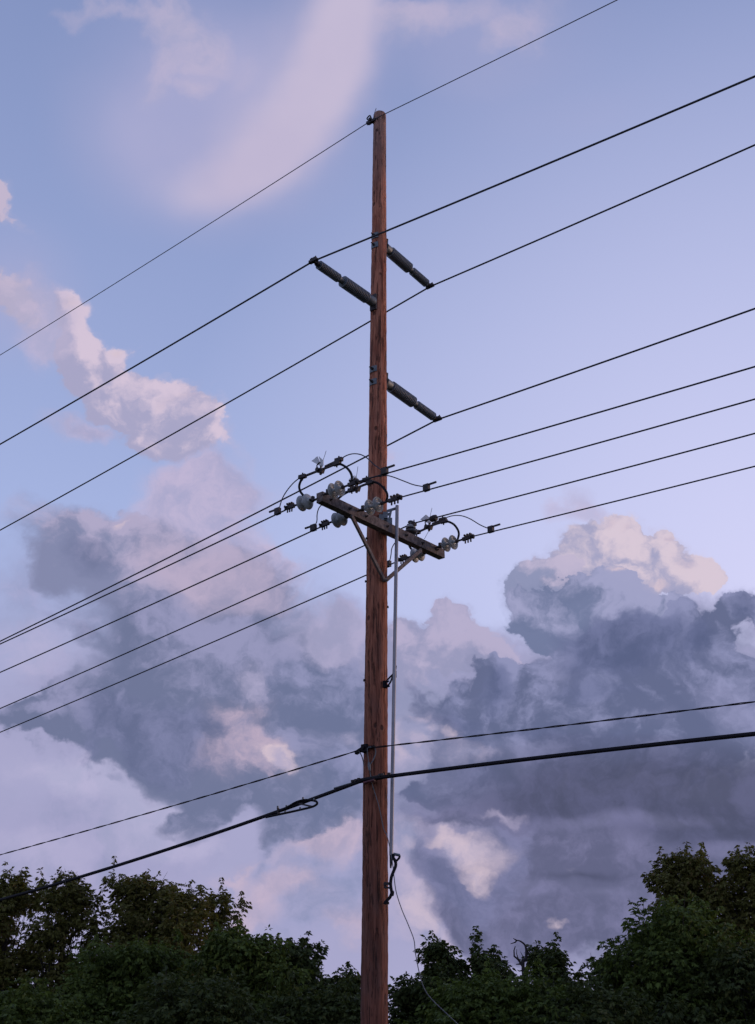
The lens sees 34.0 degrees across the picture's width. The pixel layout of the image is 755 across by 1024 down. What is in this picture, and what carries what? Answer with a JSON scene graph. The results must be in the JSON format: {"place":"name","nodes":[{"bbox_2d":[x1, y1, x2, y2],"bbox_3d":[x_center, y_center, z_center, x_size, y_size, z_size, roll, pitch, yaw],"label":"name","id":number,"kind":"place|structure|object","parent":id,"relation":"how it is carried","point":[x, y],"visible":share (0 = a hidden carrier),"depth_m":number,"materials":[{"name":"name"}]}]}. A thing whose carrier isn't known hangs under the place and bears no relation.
{"place":"outdoors","nodes":[
{"label":"outdoors","id":0,"kind":"place"},
{"bbox_2d":[0,0,754,1018],"label":"sky","id":1,"kind":"structure","parent":0,"point":[128,128],"materials":[{"name":"blue"}]},
{"label":"ground","id":2,"kind":"structure","parent":0,"visible":0},
{"bbox_2d":[0,861,55,990],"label":"tree","id":3,"kind":"object","parent":2,"relation":"on","point":[16,908],"visible":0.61,"depth_m":44.51,"materials":[{"name":"green plant"}]},
{"bbox_2d":[0,970,109,1023],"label":"tree","id":4,"kind":"object","parent":2,"relation":"on","point":[23,1003],"visible":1,"depth_m":32.40,"materials":[{"name":"green plant"}]},
{"bbox_2d":[9,866,109,994],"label":"tree","id":5,"kind":"object","parent":2,"relation":"on","point":[71,898],"visible":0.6,"depth_m":43.33,"materials":[{"name":"green plant"}]},
{"bbox_2d":[48,856,187,994],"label":"tree","id":6,"kind":"object","parent":2,"relation":"on","point":[134,896],"visible":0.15,"depth_m":43.39,"materials":[{"name":"green plant"}]},
{"bbox_2d":[47,929,193,1023],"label":"tree","id":7,"kind":"object","parent":2,"relation":"on","point":[114,979],"visible":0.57,"depth_m":35.67,"materials":[{"name":"green plant"}]},
{"bbox_2d":[121,880,218,982],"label":"tree","id":8,"kind":"object","parent":2,"relation":"on","point":[188,922],"visible":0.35,"depth_m":42.34,"materials":[{"name":"green plant"}]},
{"bbox_2d":[112,958,294,1023],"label":"tree","id":9,"kind":"object","parent":2,"relation":"on","point":[217,1000],"visible":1,"depth_m":30.42,"materials":[{"name":"green plant"}]},
{"bbox_2d":[193,877,252,951],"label":"tree","id":10,"kind":"object","parent":2,"relation":"on","point":[222,900],"visible":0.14,"depth_m":44.80,"materials":[{"name":"green plant"}]},
{"bbox_2d":[177,920,313,1021],"bbox_3d":[-3.992,14.694,34.899,4.191,6.161,4.836,17,-30,-31],"label":"tree","id":11,"kind":"object","parent":2,"relation":"on","point":[257,958],"visible":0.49,"depth_m":35.30,"materials":[{"name":"green plant"}]},
{"bbox_2d":[270,931,341,997],"bbox_3d":[-2.503,15.707,36.977,3.330,6.103,3.654,0,-25,0],"label":"tree","id":12,"kind":"object","parent":2,"relation":"on","point":[302,953],"visible":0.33,"depth_m":37.32,"materials":[{"name":"green plant"}]},
{"bbox_2d":[267,968,360,1023],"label":"tree","id":13,"kind":"object","parent":2,"relation":"on","point":[333,1005],"visible":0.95,"depth_m":32.93,"materials":[{"name":"green plant"}]},
{"bbox_2d":[317,961,390,1010],"bbox_3d":[-1.003,16.148,36.775,3.342,5.176,3.574,0,-25,0],"label":"tree","id":14,"kind":"object","parent":2,"relation":"on","point":[356,988],"visible":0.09,"depth_m":37.06,"materials":[{"name":"green plant"}]},
{"bbox_2d":[316,109,444,1023],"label":"utility pole","id":15,"kind":"object","parent":2,"relation":"on","point":[374,976],"visible":0.98,"depth_m":16.73,"materials":[{"name":"brown wood"}]},
{"bbox_2d":[284,494,317,512],"bbox_3d":[-1.018,-0.115,16.576,0.608,0.220,0.220,-15,-29,37],"label":"dead end insulator","id":16,"kind":"object","parent":15,"relation":"attached to","point":[304,502],"visible":1,"depth_m":16.51,"materials":[{"name":"grey ceramic"}]},
{"bbox_2d":[0,509,286,644],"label":"feeder wire","id":17,"kind":"object","parent":16,"relation":"attached to","point":[146,575],"visible":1,"depth_m":18.22,"materials":[{"name":"black metal"}]},
{"bbox_2d":[0,0,616,354],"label":"static wire","id":18,"kind":"object","parent":15,"relation":"attached to","point":[320,153],"visible":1,"depth_m":21.24,"materials":[{"name":"metal"}]},
{"bbox_2d":[319,513,347,529],"bbox_3d":[-0.569,0.115,17.074,0.608,0.220,0.220,-19,-31,35],"label":"dead end insulator","id":19,"kind":"object","parent":15,"relation":"attached to","point":[338,520],"visible":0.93,"depth_m":17.02,"materials":[{"name":"grey ceramic"}]},
{"bbox_2d":[0,527,320,672],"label":"feeder wire","id":20,"kind":"object","parent":19,"relation":"attached to","point":[165,598],"visible":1,"depth_m":18.91,"materials":[{"name":"black metal"}]},
{"bbox_2d":[321,478,359,498],"bbox_3d":[-0.494,-0.309,16.194,0.644,0.220,0.220,-20,-32,35],"label":"dead end insulator","id":21,"kind":"object","parent":15,"relation":"attached to","point":[336,489],"visible":1,"depth_m":16.18,"materials":[{"name":"ceramic"}]},
{"bbox_2d":[298,452,352,495],"bbox_3d":[-0.698,-0.529,16.478,0.974,0.656,0.122,-20,-32,37],"label":"line switch","id":22,"kind":"object","parent":21,"relation":"attached to","point":[337,462],"visible":1,"depth_m":16.52,"materials":[{"name":"metal"}]},
{"bbox_2d":[269,479,297,515],"bbox_3d":[-1.252,-0.210,16.834,0.605,0.450,0.052,-19,-31,35],"label":"jumper wire","id":23,"kind":"object","parent":22,"relation":"attached to","point":[277,510],"visible":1,"depth_m":16.83,"materials":[{"name":"metal"}]},
{"bbox_2d":[342,453,394,475],"bbox_3d":[-0.152,-0.619,16.030,0.956,0.494,0.052,-19,-31,35],"label":"jumper wire","id":24,"kind":"object","parent":22,"relation":"attached to","point":[385,470],"visible":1,"depth_m":15.76,"materials":[{"name":"metal"}]},
{"bbox_2d":[358,366,754,481],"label":"feeder wire","id":25,"kind":"object","parent":21,"relation":"attached to","point":[566,421],"visible":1,"depth_m":14.09,"materials":[{"name":"black metal"}]},
{"bbox_2d":[308,256,376,311],"bbox_3d":[-0.505,-3.460,18.577,0.184,0.280,1.423,-19,-31,35],"label":"post insulator","id":26,"kind":"object","parent":15,"relation":"attached to","point":[354,289],"visible":1,"depth_m":18.58,"materials":[{"name":"ceramic"}]},
{"bbox_2d":[0,75,754,444],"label":"line wire","id":27,"kind":"object","parent":26,"relation":"attached to","point":[400,225],"visible":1,"depth_m":16.93,"materials":[{"name":"black metal"}]},
{"bbox_2d":[0,732,754,900],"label":"telephone cable","id":28,"kind":"object","parent":15,"relation":"attached to","point":[381,776],"visible":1,"depth_m":15.41,"materials":[{"name":"rubber"}]},
{"bbox_2d":[265,797,317,817],"bbox_3d":[-1.148,3.945,16.527,0.948,0.198,0.031,-19,-31,35],"label":"slack loop","id":29,"kind":"object","parent":28,"relation":"hanging from","point":[277,813],"visible":1,"depth_m":16.47,"materials":[{"name":"rubber"}]},
{"bbox_2d":[0,701,754,854],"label":"twisted wire","id":30,"kind":"object","parent":15,"relation":"attached to","point":[363,748],"visible":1,"depth_m":15.90,"materials":[{"name":"black metal"}]},
{"bbox_2d":[359,747,457,1023],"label":"loose lead","id":31,"kind":"object","parent":30,"relation":"hanging from","point":[369,766],"visible":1,"depth_m":15.35,"materials":[{"name":"black rubber"}]},
{"bbox_2d":[357,493,402,514],"bbox_3d":[0.009,-0.101,16.652,0.810,0.220,0.220,-18,-31,36],"label":"dead end insulator","id":32,"kind":"object","parent":15,"relation":"attached to","point":[369,507],"visible":1,"depth_m":16.64,"materials":[{"name":"grey ceramic"}]},
{"bbox_2d":[336,468,388,512],"bbox_3d":[-0.228,-0.336,16.972,0.961,0.695,0.122,-20,-32,37],"label":"line switch","id":33,"kind":"object","parent":32,"relation":"attached to","point":[369,482],"visible":0.68,"depth_m":16.96,"materials":[{"name":"metal"}]},
{"bbox_2d":[305,491,345,531],"bbox_3d":[-0.692,-0.007,17.243,0.854,0.440,0.052,-19,-31,35],"label":"jumper wire","id":34,"kind":"object","parent":33,"relation":"attached to","point":[312,527],"visible":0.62,"depth_m":17.32,"materials":[{"name":"metal"}]},
{"bbox_2d":[371,475,436,491],"bbox_3d":[0.304,-0.383,16.518,1.196,0.491,0.052,-19,-31,35],"label":"jumper wire","id":35,"kind":"object","parent":33,"relation":"attached to","point":[426,486],"visible":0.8,"depth_m":16.18,"materials":[{"name":"metal"}]},
{"bbox_2d":[401,398,754,497],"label":"feeder wire","id":36,"kind":"object","parent":32,"relation":"attached to","point":[585,446],"visible":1,"depth_m":14.70,"materials":[{"name":"black metal"}]},
{"bbox_2d":[379,505,400,904],"bbox_3d":[0.149,2.384,16.386,0.305,5.460,0.180,0,-25,0],"label":"operating rod","id":37,"kind":"object","parent":15,"relation":"attached to","point":[386,518],"visible":0.98,"depth_m":16.38,"materials":[{"name":"metal"}]},
{"bbox_2d":[386,239,433,289],"bbox_3d":[0.497,-3.997,20.170,0.184,0.280,1.248,-19,-36,35],"label":"post insulator","id":38,"kind":"object","parent":15,"relation":"attached to","point":[399,260],"visible":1,"depth_m":20.06,"materials":[{"name":"ceramic"}]},
{"bbox_2d":[0,144,754,530],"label":"line wire","id":39,"kind":"object","parent":38,"relation":"attached to","point":[400,304],"visible":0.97,"depth_m":20.73,"materials":[{"name":"black metal"}]},
{"bbox_2d":[405,520,416,534],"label":"pin insulator","id":40,"kind":"object","parent":15,"relation":"attached to","point":[410,526],"visible":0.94,"depth_m":17.80,"materials":[{"name":"ceramic"}]},
{"bbox_2d":[0,433,754,708],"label":"through wire","id":41,"kind":"object","parent":40,"relation":"attached to","point":[433,518],"visible":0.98,"depth_m":17.61,"materials":[{"name":"metal"}]},
{"bbox_2d":[398,548,425,563],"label":"dead end insulator","id":42,"kind":"object","parent":15,"relation":"attached to","point":[416,559],"visible":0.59,"depth_m":18.30,"materials":[{"name":"grey ceramic"}]},
{"bbox_2d":[0,562,393,732],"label":"feeder wire","id":43,"kind":"object","parent":42,"relation":"attached to","point":[193,650],"visible":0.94,"depth_m":20.79,"materials":[{"name":"black metal"}]},
{"bbox_2d":[408,509,459,549],"bbox_3d":[0.823,0.229,18.278,0.952,0.656,0.122,-21,-32,37],"label":"line switch","id":44,"kind":"object","parent":42,"relation":"attached to","point":[442,520],"visible":0.7,"depth_m":18.29,"materials":[{"name":"metal"}]},
{"bbox_2d":[387,543,394,567],"bbox_3d":[0.315,0.583,18.577,0.713,0.421,0.052,-19,-31,35],"label":"jumper wire","id":45,"kind":"object","parent":44,"relation":"attached to","point":[389,562],"visible":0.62,"depth_m":18.61,"materials":[{"name":"metal"}]},
{"bbox_2d":[446,515,499,533],"bbox_3d":[1.367,0.163,17.821,0.956,0.464,0.052,-19,-31,35],"label":"jumper wire","id":46,"kind":"object","parent":44,"relation":"attached to","point":[490,529],"visible":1,"depth_m":17.56,"materials":[{"name":"metal"}]},
{"bbox_2d":[387,373,441,422],"bbox_3d":[0.532,-1.718,19.167,0.184,0.280,1.382,-19,-34,35],"label":"post insulator","id":47,"kind":"object","parent":15,"relation":"attached to","point":[402,394],"visible":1,"depth_m":19.04,"materials":[{"name":"ceramic"}]},
{"bbox_2d":[0,308,754,641],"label":"line wire","id":48,"kind":"object","parent":47,"relation":"attached to","point":[416,430],"visible":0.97,"depth_m":19.79,"materials":[{"name":"black metal"}]},
{"bbox_2d":[435,533,474,551],"bbox_3d":[1.103,0.441,17.930,0.730,0.220,0.220,-19,-31,35],"label":"dead end insulator","id":49,"kind":"object","parent":15,"relation":"attached to","point":[446,544],"visible":1,"depth_m":17.92,"materials":[{"name":"grey ceramic"}]},
{"bbox_2d":[474,466,754,536],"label":"feeder wire","id":50,"kind":"object","parent":49,"relation":"attached to","point":[620,499],"visible":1,"depth_m":16.27,"materials":[{"name":"black metal"}]},
{"bbox_2d":[388,971,434,1023],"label":"tree","id":51,"kind":"object","parent":2,"relation":"on","point":[401,999],"visible":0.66,"depth_m":37.75,"materials":[{"name":"green plant"}]},
{"bbox_2d":[405,930,470,1015],"bbox_3d":[1.929,16.020,37.692,3.033,6.216,2.995,0,-25,0],"label":"tree","id":52,"kind":"object","parent":2,"relation":"on","point":[444,966],"visible":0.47,"depth_m":38.31,"materials":[{"name":"green plant"}]},
{"bbox_2d":[438,926,529,1023],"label":"tree","id":53,"kind":"object","parent":2,"relation":"on","point":[476,960],"visible":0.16,"depth_m":38.38,"materials":[{"name":"green plant"}]},
{"bbox_2d":[392,955,593,1023],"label":"tree","id":54,"kind":"object","parent":2,"relation":"on","point":[478,1000],"visible":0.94,"depth_m":32.33,"materials":[{"name":"green plant"}]},
{"bbox_2d":[511,938,545,983],"bbox_3d":[4.416,15.113,35.117,1.062,5.686,0.120,0,-25,0],"label":"dead tree","id":55,"kind":"object","parent":2,"relation":"on","point":[522,963],"visible":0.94,"depth_m":36.08,"materials":[{"name":"brown wood"}]},
{"bbox_2d":[520,932,583,996],"bbox_3d":[5.481,16.377,38.474,3.449,6.244,3.332,0,-25,0],"label":"tree","id":56,"kind":"object","parent":2,"relation":"on","point":[549,957],"visible":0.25,"depth_m":39.13,"materials":[{"name":"green plant"}]},
{"bbox_2d":[567,935,643,1006],"bbox_3d":[7.191,15.406,35.858,3.562,5.844,3.348,-12,-28,24],"label":"tree","id":57,"kind":"object","parent":2,"relation":"on","point":[600,977],"visible":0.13,"depth_m":36.42,"materials":[{"name":"green plant"}]},
{"bbox_2d":[511,972,713,1023],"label":"tree","id":58,"kind":"object","parent":2,"relation":"on","point":[612,1007],"visible":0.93,"depth_m":31.67,"materials":[{"name":"green plant"}]},
{"bbox_2d":[586,891,754,1023],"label":"tree","id":59,"kind":"object","parent":2,"relation":"on","point":[668,941],"visible":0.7,"depth_m":34.84,"materials":[{"name":"green plant"}]},
{"bbox_2d":[638,841,747,961],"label":"tree","id":60,"kind":"object","parent":2,"relation":"on","point":[680,877],"visible":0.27,"depth_m":43.05,"materials":[{"name":"green plant"}]},
{"bbox_2d":[671,922,754,1023],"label":"tree","id":61,"kind":"object","parent":2,"relation":"on","point":[732,979],"visible":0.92,"depth_m":33.15,"materials":[{"name":"green plant"}]},
{"bbox_2d":[709,842,754,955],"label":"tree","id":62,"kind":"object","parent":2,"relation":"on","point":[743,910],"visible":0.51,"depth_m":41.95,"materials":[{"name":"green plant"}]}
]}

